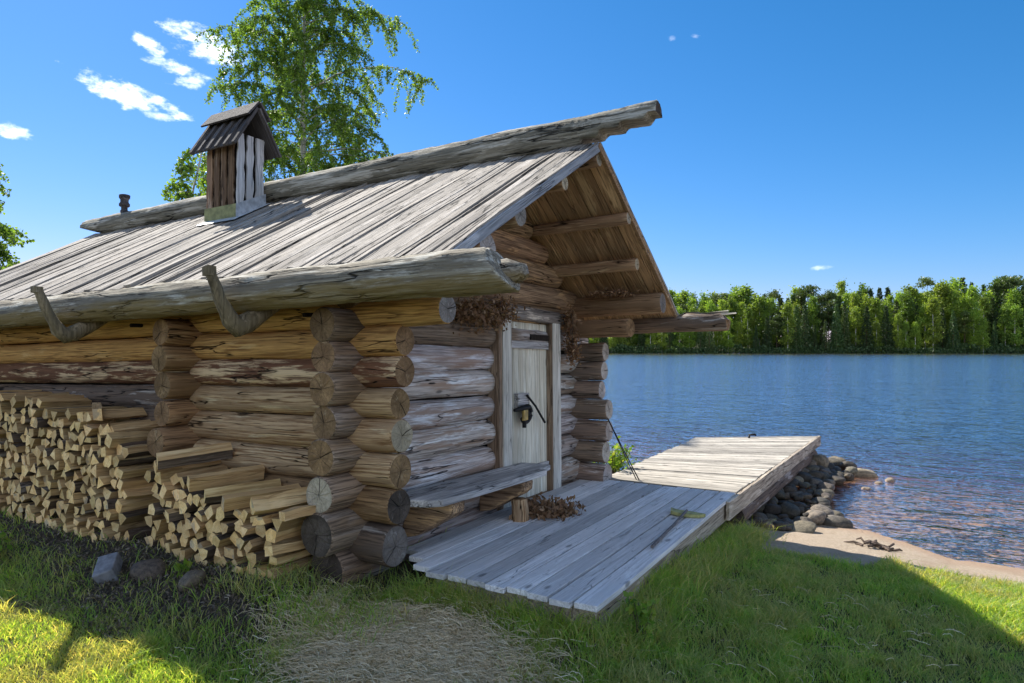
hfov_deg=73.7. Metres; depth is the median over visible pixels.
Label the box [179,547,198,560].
split log
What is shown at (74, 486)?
split log
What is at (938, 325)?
birch tree
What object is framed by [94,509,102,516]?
split log
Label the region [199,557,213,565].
split log
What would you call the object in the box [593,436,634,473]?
leafy shrub
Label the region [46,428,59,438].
split log
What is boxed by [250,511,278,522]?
split log
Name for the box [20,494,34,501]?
split log
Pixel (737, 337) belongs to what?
birch tree
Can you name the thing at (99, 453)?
split log
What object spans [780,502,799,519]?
boulder
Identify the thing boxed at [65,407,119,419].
split log
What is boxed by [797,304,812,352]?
spruce tree
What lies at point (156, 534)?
split log
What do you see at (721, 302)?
birch tree
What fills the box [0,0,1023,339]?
sky
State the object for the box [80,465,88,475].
split log
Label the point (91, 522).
split log
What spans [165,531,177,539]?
split log
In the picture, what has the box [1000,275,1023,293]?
pine tree
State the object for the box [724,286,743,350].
birch tree
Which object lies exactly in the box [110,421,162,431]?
split log
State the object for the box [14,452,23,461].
split log
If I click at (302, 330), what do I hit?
log cabin
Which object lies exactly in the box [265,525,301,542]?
split log
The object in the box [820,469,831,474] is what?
boulder
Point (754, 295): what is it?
birch tree
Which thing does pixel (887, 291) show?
spruce tree
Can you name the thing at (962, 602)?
grass
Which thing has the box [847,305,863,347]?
birch tree
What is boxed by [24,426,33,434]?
split log
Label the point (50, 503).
split log
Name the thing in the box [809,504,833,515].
boulder
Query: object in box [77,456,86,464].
split log
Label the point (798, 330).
spruce tree
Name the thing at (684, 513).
deck scrubber
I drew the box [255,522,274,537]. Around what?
split log
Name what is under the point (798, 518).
boulder
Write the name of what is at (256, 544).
split log
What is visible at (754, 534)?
tall grass
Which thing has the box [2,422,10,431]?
split log
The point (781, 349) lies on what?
shore undergrowth
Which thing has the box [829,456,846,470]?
boulder
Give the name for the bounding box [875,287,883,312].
spruce tree
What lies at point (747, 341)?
birch tree
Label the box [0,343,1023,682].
ground
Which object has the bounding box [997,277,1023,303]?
pine tree
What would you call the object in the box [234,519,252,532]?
split log
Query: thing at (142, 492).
split log
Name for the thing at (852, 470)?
boulder
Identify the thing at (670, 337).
spruce tree
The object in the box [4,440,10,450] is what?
split log
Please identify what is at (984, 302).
birch tree
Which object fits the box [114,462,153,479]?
split log
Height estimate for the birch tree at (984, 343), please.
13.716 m
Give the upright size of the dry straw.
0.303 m
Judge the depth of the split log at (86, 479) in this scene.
5.52 m
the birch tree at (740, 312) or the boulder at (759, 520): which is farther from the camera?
the birch tree at (740, 312)
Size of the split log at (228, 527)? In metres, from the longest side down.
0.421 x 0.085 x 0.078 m
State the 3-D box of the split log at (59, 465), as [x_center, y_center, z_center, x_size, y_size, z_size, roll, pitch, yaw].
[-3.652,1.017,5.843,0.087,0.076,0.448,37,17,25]
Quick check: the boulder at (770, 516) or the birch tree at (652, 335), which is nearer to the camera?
the boulder at (770, 516)
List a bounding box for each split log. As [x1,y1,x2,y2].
[0,389,41,391]
[0,391,48,392]
[0,392,51,401]
[0,402,11,412]
[0,412,3,420]
[0,430,6,437]
[0,441,4,448]
[0,449,5,456]
[0,457,5,465]
[0,466,5,476]
[0,477,17,486]
[0,494,10,505]
[1,486,7,493]
[1,505,9,511]
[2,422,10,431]
[4,411,21,420]
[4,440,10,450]
[5,458,14,467]
[6,495,15,504]
[6,506,17,517]
[7,451,13,459]
[7,468,16,477]
[8,423,14,431]
[8,432,23,442]
[8,479,19,488]
[9,442,19,452]
[10,392,68,407]
[10,407,27,413]
[10,442,25,452]
[11,414,22,423]
[11,462,22,472]
[11,480,21,493]
[12,421,30,432]
[12,500,33,512]
[13,492,26,501]
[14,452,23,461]
[15,393,39,395]
[16,481,32,493]
[16,512,25,518]
[18,502,33,512]
[19,474,33,481]
[20,408,28,414]
[20,434,26,441]
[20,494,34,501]
[21,415,30,423]
[21,454,27,464]
[22,465,36,476]
[24,394,74,406]
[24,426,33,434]
[25,446,30,453]
[26,435,44,446]
[26,453,36,465]
[26,486,31,493]
[27,505,44,512]
[28,512,41,522]
[29,428,38,437]
[29,437,46,448]
[30,395,83,407]
[30,408,43,416]
[30,463,44,472]
[30,484,41,494]
[33,417,50,427]
[33,445,45,458]
[33,477,43,486]
[34,495,44,506]
[36,397,91,407]
[36,466,50,477]
[36,515,43,523]
[37,458,43,465]
[40,427,59,436]
[40,508,49,517]
[41,486,49,497]
[42,404,91,418]
[42,456,52,466]
[43,447,57,457]
[43,475,64,485]
[44,406,102,417]
[44,514,58,519]
[44,518,59,527]
[45,438,57,447]
[45,498,62,509]
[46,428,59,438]
[46,489,60,498]
[47,459,62,470]
[47,480,58,489]
[50,430,61,440]
[50,438,57,446]
[50,448,64,459]
[50,508,57,516]
[50,519,63,528]
[51,411,65,421]
[52,469,63,479]
[54,417,66,426]
[54,460,64,469]
[55,508,63,517]
[57,479,68,490]
[58,418,77,428]
[58,439,67,448]
[58,499,68,509]
[59,428,69,439]
[60,488,67,499]
[60,512,74,523]
[61,469,73,476]
[62,451,79,462]
[62,502,83,513]
[63,521,81,532]
[64,459,83,472]
[64,468,73,480]
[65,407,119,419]
[65,439,78,452]
[65,479,72,488]
[66,489,71,499]
[68,406,126,408]
[68,492,89,503]
[69,451,81,463]
[69,481,83,492]
[70,419,127,431]
[71,431,79,441]
[71,444,82,450]
[73,470,84,480]
[73,514,96,525]
[73,525,85,534]
[74,419,134,432]
[74,506,94,515]
[74,513,95,517]
[77,411,129,421]
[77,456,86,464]
[78,431,97,445]
[79,528,91,536]
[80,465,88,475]
[80,483,90,493]
[80,503,94,513]
[81,443,97,456]
[82,475,90,485]
[83,408,124,421]
[83,419,139,436]
[83,496,90,503]
[84,436,97,442]
[86,407,146,421]
[86,453,91,465]
[86,464,94,477]
[86,516,105,529]
[88,445,105,456]
[88,527,100,535]
[90,453,103,464]
[90,463,111,477]
[90,477,97,486]
[90,487,103,494]
[90,492,103,509]
[91,532,101,541]
[92,402,103,420]
[93,519,105,526]
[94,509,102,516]
[95,497,104,511]
[97,447,103,457]
[97,476,115,488]
[98,419,150,433]
[98,433,106,445]
[98,519,118,528]
[99,526,118,540]
[100,419,115,434]
[101,446,116,456]
[103,486,113,494]
[103,498,120,508]
[104,455,115,467]
[104,489,118,499]
[105,431,149,447]
[106,509,118,520]
[109,468,115,478]
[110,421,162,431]
[110,475,144,488]
[112,455,156,466]
[112,519,147,531]
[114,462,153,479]
[114,530,126,540]
[115,496,159,512]
[116,440,146,454]
[116,464,152,478]
[117,476,153,490]
[118,490,122,497]
[118,507,150,524]
[122,444,150,458]
[122,486,153,498]
[123,526,152,542]
[144,469,155,482]
[144,535,159,547]
[145,514,164,526]
[148,502,170,514]
[151,483,161,493]
[151,526,169,539]
[152,493,159,499]
[153,518,168,531]
[154,460,220,473]
[154,466,208,484]
[156,442,232,469]
[159,481,181,498]
[159,537,171,547]
[160,497,174,506]
[165,500,174,507]
[165,508,183,522]
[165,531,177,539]
[165,542,182,552]
[168,519,184,532]
[170,464,227,485]
[170,532,181,543]
[171,488,182,500]
[171,546,189,557]
[173,500,178,508]
[177,520,184,532]
[178,476,187,488]
[179,485,227,499]
[179,499,198,513]
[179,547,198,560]
[180,534,194,546]
[182,524,195,538]
[184,510,197,520]
[185,516,195,529]
[187,465,264,491]
[187,491,203,505]
[190,517,208,533]
[190,537,206,551]
[193,493,203,506]
[194,509,207,521]
[194,531,206,538]
[194,553,199,563]
[197,540,211,547]
[198,545,216,560]
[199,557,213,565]
[200,498,220,508]
[204,478,281,503]
[204,504,220,519]
[205,518,215,532]
[208,532,221,544]
[212,520,226,532]
[212,532,232,547]
[214,555,220,566]
[215,543,233,557]
[216,506,237,521]
[219,556,232,566]
[221,483,300,511]
[221,519,238,533]
[224,545,240,558]
[230,531,241,546]
[231,556,247,565]
[232,561,248,573]
[233,507,249,519]
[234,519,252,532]
[236,535,260,550]
[237,549,245,556]
[240,508,281,522]
[240,524,257,537]
[244,537,265,553]
[246,550,269,568]
[246,563,257,574]
[250,486,307,514]
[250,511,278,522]
[252,512,278,525]
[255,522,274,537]
[257,555,312,579]
[264,535,301,549]
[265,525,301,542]
[265,540,304,556]
[266,556,312,582]
[269,548,310,564]
[271,516,306,531]
[279,505,315,520]
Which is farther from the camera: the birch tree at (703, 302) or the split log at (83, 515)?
the birch tree at (703, 302)
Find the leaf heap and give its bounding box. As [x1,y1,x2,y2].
[509,492,585,521]
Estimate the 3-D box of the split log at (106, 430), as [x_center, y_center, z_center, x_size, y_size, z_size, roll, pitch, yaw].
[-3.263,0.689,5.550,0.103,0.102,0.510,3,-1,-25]
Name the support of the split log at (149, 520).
on the split log at (156, 534)
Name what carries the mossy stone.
on the ground at (824, 539)
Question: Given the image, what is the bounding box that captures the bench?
[403,463,549,536]
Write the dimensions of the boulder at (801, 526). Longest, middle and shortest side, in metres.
0.361 x 0.249 x 0.100 m
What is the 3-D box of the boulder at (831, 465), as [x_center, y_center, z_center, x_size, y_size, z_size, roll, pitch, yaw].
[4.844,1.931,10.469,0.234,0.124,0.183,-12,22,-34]
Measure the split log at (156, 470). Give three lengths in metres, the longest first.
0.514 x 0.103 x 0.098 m
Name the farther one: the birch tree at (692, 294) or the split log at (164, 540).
the birch tree at (692, 294)
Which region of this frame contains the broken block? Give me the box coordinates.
[92,552,122,584]
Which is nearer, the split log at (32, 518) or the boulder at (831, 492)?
the split log at (32, 518)
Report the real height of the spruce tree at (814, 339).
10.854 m
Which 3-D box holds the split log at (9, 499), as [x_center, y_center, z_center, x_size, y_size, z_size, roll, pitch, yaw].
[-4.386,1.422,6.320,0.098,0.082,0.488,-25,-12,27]
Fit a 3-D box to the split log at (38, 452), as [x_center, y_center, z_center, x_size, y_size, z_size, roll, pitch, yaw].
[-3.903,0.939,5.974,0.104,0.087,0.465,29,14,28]
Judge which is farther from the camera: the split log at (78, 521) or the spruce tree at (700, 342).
the spruce tree at (700, 342)
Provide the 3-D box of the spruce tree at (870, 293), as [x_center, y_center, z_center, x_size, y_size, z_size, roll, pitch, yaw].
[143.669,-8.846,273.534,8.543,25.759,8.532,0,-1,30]
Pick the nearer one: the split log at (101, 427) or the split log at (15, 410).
the split log at (101, 427)
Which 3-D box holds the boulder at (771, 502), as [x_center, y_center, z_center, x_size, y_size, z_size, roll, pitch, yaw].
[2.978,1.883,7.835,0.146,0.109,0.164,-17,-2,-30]
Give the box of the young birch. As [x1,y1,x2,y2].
[161,147,206,201]
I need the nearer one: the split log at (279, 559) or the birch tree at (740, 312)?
the split log at (279, 559)
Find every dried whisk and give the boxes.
[453,294,525,335]
[559,301,584,369]
[587,285,639,298]
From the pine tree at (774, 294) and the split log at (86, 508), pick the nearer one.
the split log at (86, 508)
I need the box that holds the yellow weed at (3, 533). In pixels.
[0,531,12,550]
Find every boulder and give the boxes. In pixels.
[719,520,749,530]
[751,512,767,518]
[752,517,764,526]
[756,505,764,512]
[762,521,774,529]
[763,504,781,514]
[765,513,777,518]
[767,500,776,503]
[772,521,785,530]
[775,490,785,499]
[778,500,790,504]
[778,514,788,518]
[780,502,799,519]
[783,486,795,492]
[783,518,792,523]
[784,492,791,499]
[784,522,791,530]
[789,479,797,485]
[789,492,797,497]
[790,520,816,533]
[792,502,807,514]
[793,516,812,521]
[794,495,802,500]
[795,476,803,481]
[797,472,811,482]
[798,483,806,488]
[798,493,811,501]
[805,509,825,524]
[806,465,818,470]
[806,489,813,494]
[808,471,824,479]
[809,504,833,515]
[810,478,822,488]
[812,454,828,467]
[812,497,829,504]
[814,489,834,496]
[817,482,834,490]
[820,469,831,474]
[821,492,831,502]
[822,472,830,478]
[822,515,852,527]
[828,458,841,465]
[828,463,834,468]
[828,476,845,485]
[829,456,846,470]
[831,473,844,484]
[832,510,843,516]
[839,461,856,469]
[844,472,854,481]
[845,467,857,473]
[853,468,877,478]
[861,487,872,491]
[885,477,894,483]
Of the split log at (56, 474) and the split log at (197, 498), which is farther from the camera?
the split log at (56, 474)
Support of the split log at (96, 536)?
on the ground at (824, 539)
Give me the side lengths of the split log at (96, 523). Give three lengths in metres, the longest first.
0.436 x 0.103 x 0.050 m
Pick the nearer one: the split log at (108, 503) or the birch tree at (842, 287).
the split log at (108, 503)
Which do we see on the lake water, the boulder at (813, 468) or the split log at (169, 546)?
the boulder at (813, 468)
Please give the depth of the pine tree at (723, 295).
265.50 m
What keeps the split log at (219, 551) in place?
on the split log at (216, 559)
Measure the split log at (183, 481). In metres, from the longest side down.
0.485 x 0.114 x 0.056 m
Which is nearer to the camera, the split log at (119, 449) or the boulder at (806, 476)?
the split log at (119, 449)
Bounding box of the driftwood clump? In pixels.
[844,537,902,551]
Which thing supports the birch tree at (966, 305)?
on the ground at (824, 539)
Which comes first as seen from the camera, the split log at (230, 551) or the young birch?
the split log at (230, 551)
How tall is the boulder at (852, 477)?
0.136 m
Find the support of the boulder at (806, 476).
on the lake water
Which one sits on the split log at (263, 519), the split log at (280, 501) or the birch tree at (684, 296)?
the split log at (280, 501)
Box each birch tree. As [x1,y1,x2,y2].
[173,0,438,196]
[588,338,599,342]
[608,337,618,351]
[616,337,629,348]
[624,334,637,347]
[645,333,655,351]
[655,333,667,350]
[664,287,679,340]
[670,306,688,347]
[674,292,685,335]
[677,289,690,342]
[684,332,695,349]
[686,296,698,340]
[687,291,698,345]
[689,303,697,348]
[697,290,713,333]
[697,298,706,346]
[697,304,707,342]
[703,298,717,344]
[705,290,722,338]
[714,299,730,345]
[714,331,721,349]
[720,317,733,352]
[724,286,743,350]
[724,296,738,351]
[732,300,748,347]
[733,321,743,350]
[734,284,758,347]
[740,305,753,348]
[743,302,761,348]
[750,292,763,332]
[751,294,767,344]
[758,296,781,346]
[778,300,797,347]
[783,284,804,323]
[792,301,803,347]
[806,294,821,345]
[830,278,851,325]
[840,289,852,345]
[847,290,862,343]
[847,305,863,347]
[853,282,874,329]
[857,293,876,346]
[869,296,885,342]
[869,321,882,351]
[877,300,894,346]
[886,293,895,327]
[891,291,908,338]
[892,288,917,346]
[892,312,904,350]
[898,284,919,324]
[900,321,910,348]
[908,321,921,349]
[911,302,935,348]
[912,290,924,317]
[921,290,931,344]
[922,295,944,349]
[928,279,954,346]
[929,294,946,347]
[937,288,967,346]
[946,276,967,296]
[953,287,968,341]
[957,294,974,345]
[962,283,986,341]
[966,311,980,350]
[977,295,992,340]
[977,317,990,352]
[979,288,1001,341]
[996,302,1012,348]
[1002,287,1023,340]
[1004,303,1023,350]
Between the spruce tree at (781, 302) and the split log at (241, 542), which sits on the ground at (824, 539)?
the spruce tree at (781, 302)
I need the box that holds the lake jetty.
[609,434,820,524]
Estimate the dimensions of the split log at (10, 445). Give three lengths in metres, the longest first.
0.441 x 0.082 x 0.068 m
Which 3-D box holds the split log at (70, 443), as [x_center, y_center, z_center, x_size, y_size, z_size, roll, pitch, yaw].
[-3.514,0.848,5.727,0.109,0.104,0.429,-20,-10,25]
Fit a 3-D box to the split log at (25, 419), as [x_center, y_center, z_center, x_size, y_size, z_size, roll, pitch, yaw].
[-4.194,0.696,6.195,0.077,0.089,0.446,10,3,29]
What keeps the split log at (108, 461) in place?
on the split log at (111, 472)
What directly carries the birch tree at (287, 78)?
on the ground at (824, 539)
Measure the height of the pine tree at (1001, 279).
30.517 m
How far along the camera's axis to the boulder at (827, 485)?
8.92 m
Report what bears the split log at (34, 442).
on the split log
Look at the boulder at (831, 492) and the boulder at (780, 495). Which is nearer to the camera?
the boulder at (780, 495)
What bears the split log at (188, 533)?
on the split log at (194, 542)
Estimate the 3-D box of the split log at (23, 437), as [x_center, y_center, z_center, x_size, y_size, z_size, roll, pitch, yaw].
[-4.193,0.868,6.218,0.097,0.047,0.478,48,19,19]
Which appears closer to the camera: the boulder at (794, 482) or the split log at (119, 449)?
the split log at (119, 449)
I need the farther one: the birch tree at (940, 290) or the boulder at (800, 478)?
the birch tree at (940, 290)
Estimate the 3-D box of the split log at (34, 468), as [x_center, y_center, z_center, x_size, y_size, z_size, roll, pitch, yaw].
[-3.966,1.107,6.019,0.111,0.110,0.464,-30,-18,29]
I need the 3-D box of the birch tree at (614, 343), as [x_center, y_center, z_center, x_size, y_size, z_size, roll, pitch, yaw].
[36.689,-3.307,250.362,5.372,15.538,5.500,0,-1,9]
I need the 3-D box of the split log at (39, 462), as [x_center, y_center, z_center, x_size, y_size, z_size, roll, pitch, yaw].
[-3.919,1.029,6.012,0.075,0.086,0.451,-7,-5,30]
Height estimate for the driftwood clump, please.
0.096 m
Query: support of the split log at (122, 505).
on the split log at (129, 517)
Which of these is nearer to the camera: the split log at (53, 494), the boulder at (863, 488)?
the split log at (53, 494)
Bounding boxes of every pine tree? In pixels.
[679,303,687,311]
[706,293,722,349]
[716,292,738,320]
[764,289,782,315]
[768,314,785,352]
[769,310,788,345]
[791,284,829,319]
[812,294,833,314]
[817,306,837,340]
[819,299,840,323]
[820,289,848,333]
[913,276,935,296]
[952,310,975,345]
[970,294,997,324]
[984,275,1018,313]
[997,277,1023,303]
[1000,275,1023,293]
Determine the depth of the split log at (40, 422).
5.82 m
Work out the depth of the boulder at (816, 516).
7.34 m
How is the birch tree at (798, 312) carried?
on the ground at (824, 539)
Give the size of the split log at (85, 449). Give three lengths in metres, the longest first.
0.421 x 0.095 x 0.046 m
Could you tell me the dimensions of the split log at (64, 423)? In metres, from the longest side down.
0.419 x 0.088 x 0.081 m
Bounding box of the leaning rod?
[607,418,639,479]
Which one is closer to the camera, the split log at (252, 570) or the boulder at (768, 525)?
the split log at (252, 570)
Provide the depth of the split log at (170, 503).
4.93 m
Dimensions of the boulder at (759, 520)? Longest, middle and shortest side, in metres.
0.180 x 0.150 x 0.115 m
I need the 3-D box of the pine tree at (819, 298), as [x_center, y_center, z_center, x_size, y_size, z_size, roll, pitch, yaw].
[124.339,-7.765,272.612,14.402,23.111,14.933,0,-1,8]
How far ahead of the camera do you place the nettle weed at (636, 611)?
3.75 m
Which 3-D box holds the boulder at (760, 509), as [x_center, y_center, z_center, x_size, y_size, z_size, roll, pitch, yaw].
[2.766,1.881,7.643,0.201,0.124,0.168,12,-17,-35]
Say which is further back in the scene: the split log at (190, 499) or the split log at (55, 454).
the split log at (55, 454)
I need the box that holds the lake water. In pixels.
[588,353,1023,568]
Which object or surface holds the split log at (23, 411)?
on the split log at (25, 419)
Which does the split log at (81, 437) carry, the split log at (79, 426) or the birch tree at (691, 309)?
the split log at (79, 426)
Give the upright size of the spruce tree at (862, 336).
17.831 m
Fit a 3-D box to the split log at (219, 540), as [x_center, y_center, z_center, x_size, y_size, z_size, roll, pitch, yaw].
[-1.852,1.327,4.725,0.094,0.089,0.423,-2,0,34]
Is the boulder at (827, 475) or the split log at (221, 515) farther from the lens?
the boulder at (827, 475)
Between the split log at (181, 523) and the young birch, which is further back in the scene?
the young birch
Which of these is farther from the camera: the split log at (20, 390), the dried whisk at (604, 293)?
the dried whisk at (604, 293)
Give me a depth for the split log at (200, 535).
4.77 m
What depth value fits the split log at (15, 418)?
6.03 m
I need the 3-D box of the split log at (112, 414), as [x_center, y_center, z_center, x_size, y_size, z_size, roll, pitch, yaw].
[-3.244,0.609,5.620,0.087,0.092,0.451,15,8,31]
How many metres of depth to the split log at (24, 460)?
5.89 m
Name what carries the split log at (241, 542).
on the split log at (241, 553)
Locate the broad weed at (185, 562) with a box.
[173,557,192,576]
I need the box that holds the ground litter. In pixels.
[0,511,360,682]
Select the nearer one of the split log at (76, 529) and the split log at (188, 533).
the split log at (188, 533)
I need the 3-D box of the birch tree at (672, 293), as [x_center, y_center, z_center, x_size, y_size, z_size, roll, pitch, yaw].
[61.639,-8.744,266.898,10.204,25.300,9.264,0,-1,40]
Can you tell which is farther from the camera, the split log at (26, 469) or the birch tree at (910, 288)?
the birch tree at (910, 288)
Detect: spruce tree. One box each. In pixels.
[600,337,609,349]
[636,333,645,352]
[665,332,675,351]
[695,332,704,350]
[702,312,716,352]
[751,325,759,351]
[761,317,773,351]
[773,298,784,347]
[778,301,795,347]
[790,294,796,305]
[790,306,804,351]
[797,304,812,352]
[799,299,804,323]
[799,305,811,346]
[812,324,818,349]
[817,314,826,348]
[821,320,830,352]
[828,304,844,352]
[829,299,842,348]
[830,295,841,342]
[837,303,852,352]
[849,291,868,343]
[857,305,876,352]
[868,288,873,299]
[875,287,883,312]
[879,305,895,352]
[883,287,891,327]
[889,300,904,347]
[904,298,924,351]
[935,308,949,350]
[945,310,961,352]
[959,277,976,329]
[980,284,986,324]
[984,297,1003,351]
[990,284,1009,344]
[990,321,999,349]
[996,301,1013,349]
[1013,290,1023,338]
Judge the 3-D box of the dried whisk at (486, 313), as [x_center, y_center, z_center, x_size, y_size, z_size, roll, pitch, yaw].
[-0.191,-0.244,5.683,0.384,0.414,0.907,0,-1,35]
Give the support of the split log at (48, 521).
on the ground at (824, 539)
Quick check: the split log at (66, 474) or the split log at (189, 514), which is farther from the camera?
the split log at (66, 474)
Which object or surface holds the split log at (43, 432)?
on the split log
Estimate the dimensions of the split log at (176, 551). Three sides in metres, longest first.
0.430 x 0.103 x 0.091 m
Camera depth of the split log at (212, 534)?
4.65 m
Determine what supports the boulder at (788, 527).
on the ground at (824, 539)
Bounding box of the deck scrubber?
[650,507,705,548]
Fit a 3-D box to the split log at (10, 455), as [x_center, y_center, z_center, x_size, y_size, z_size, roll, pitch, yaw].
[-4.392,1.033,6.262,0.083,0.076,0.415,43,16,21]
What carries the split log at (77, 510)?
on the split log at (78, 521)
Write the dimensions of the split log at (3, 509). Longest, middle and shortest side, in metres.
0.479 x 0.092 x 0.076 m
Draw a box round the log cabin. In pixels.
[0,100,736,586]
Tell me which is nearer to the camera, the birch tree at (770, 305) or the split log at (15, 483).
the split log at (15, 483)
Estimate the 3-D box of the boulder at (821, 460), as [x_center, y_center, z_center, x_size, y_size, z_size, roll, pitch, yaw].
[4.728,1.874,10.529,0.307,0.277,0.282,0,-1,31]
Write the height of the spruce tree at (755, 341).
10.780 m
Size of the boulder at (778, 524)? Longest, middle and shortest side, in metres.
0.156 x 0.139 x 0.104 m
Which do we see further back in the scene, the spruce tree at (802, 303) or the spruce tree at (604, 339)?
the spruce tree at (802, 303)
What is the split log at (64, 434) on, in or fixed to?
on the split log
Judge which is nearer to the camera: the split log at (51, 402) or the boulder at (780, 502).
the split log at (51, 402)
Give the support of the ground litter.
on the ground at (824, 539)
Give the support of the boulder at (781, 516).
on the ground at (824, 539)
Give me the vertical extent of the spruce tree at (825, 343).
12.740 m
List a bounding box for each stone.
[129,558,168,582]
[178,570,205,592]
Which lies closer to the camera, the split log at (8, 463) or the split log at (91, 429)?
the split log at (91, 429)
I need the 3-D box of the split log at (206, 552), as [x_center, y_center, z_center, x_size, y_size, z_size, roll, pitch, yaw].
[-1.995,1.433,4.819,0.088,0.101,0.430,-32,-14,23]
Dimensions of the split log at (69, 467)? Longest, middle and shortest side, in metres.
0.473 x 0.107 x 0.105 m
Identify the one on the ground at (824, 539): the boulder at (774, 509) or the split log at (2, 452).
the boulder at (774, 509)
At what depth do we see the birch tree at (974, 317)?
249.86 m
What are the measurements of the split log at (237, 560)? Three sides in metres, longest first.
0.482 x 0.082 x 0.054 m
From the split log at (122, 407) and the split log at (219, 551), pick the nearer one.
the split log at (219, 551)
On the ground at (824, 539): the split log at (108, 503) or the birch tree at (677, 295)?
the birch tree at (677, 295)
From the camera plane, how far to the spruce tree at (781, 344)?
258.51 m
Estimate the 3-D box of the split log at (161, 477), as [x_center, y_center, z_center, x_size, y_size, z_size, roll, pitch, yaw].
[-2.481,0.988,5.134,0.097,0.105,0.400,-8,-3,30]
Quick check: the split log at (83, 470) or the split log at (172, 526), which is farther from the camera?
the split log at (83, 470)
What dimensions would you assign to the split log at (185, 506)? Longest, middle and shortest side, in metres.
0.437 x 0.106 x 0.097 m
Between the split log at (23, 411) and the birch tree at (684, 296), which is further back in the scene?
the birch tree at (684, 296)
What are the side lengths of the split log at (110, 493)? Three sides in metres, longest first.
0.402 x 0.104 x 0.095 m
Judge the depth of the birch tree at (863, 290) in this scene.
274.72 m
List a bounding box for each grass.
[0,505,1023,682]
[0,516,790,655]
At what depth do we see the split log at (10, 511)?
5.98 m
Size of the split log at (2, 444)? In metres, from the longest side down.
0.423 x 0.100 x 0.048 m
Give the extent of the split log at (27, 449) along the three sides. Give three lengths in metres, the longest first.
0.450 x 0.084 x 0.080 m
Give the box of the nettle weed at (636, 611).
[622,591,659,642]
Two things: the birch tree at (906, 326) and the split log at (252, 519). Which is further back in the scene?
the birch tree at (906, 326)
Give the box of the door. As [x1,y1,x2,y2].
[511,321,548,497]
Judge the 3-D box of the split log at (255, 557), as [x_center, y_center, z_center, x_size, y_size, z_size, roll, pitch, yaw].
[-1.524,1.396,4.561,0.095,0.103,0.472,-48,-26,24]
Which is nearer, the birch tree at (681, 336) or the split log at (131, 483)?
the split log at (131, 483)
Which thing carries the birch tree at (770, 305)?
on the ground at (824, 539)
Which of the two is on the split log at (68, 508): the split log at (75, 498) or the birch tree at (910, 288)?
the split log at (75, 498)
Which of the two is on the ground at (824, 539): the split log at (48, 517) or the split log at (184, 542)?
the split log at (48, 517)
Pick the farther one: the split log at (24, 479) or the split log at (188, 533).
the split log at (24, 479)
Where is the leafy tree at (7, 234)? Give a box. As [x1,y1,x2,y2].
[0,164,35,269]
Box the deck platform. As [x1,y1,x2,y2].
[406,479,735,629]
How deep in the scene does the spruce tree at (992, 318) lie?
258.56 m
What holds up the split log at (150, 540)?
on the ground at (824, 539)
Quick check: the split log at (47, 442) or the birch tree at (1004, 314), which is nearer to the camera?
the split log at (47, 442)
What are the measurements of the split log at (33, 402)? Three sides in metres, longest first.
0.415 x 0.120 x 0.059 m
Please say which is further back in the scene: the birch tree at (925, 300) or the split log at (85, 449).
the birch tree at (925, 300)
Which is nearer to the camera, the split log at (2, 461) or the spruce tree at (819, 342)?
the split log at (2, 461)
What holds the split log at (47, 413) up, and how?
on the split log at (64, 434)
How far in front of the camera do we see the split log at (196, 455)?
5.01 m
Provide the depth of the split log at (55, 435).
5.69 m
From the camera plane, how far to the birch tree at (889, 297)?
268.15 m
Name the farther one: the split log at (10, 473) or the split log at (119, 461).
the split log at (10, 473)
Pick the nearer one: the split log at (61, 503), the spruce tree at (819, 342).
the split log at (61, 503)
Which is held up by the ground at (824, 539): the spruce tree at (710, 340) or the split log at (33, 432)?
the spruce tree at (710, 340)
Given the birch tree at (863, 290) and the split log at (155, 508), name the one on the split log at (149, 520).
the split log at (155, 508)
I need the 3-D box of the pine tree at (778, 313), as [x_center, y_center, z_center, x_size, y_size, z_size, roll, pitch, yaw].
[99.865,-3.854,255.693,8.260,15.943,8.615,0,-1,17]
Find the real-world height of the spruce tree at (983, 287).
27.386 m
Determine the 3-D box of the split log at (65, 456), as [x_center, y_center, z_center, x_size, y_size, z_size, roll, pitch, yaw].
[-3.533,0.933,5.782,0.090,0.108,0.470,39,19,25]
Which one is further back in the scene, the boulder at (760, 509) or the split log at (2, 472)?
the boulder at (760, 509)
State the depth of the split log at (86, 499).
5.51 m
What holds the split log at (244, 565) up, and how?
on the ground at (824, 539)
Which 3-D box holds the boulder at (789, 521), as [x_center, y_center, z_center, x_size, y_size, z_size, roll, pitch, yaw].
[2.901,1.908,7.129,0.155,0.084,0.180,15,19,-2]
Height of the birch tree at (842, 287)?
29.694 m
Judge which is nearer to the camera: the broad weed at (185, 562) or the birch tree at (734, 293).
the broad weed at (185, 562)
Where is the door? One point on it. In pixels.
(529, 405)
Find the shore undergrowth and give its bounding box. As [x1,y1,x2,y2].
[608,342,1023,354]
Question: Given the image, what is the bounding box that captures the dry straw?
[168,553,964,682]
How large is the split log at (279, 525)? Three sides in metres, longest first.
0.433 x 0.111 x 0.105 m
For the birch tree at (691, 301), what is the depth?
266.81 m
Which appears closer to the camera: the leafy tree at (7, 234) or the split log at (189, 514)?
the split log at (189, 514)

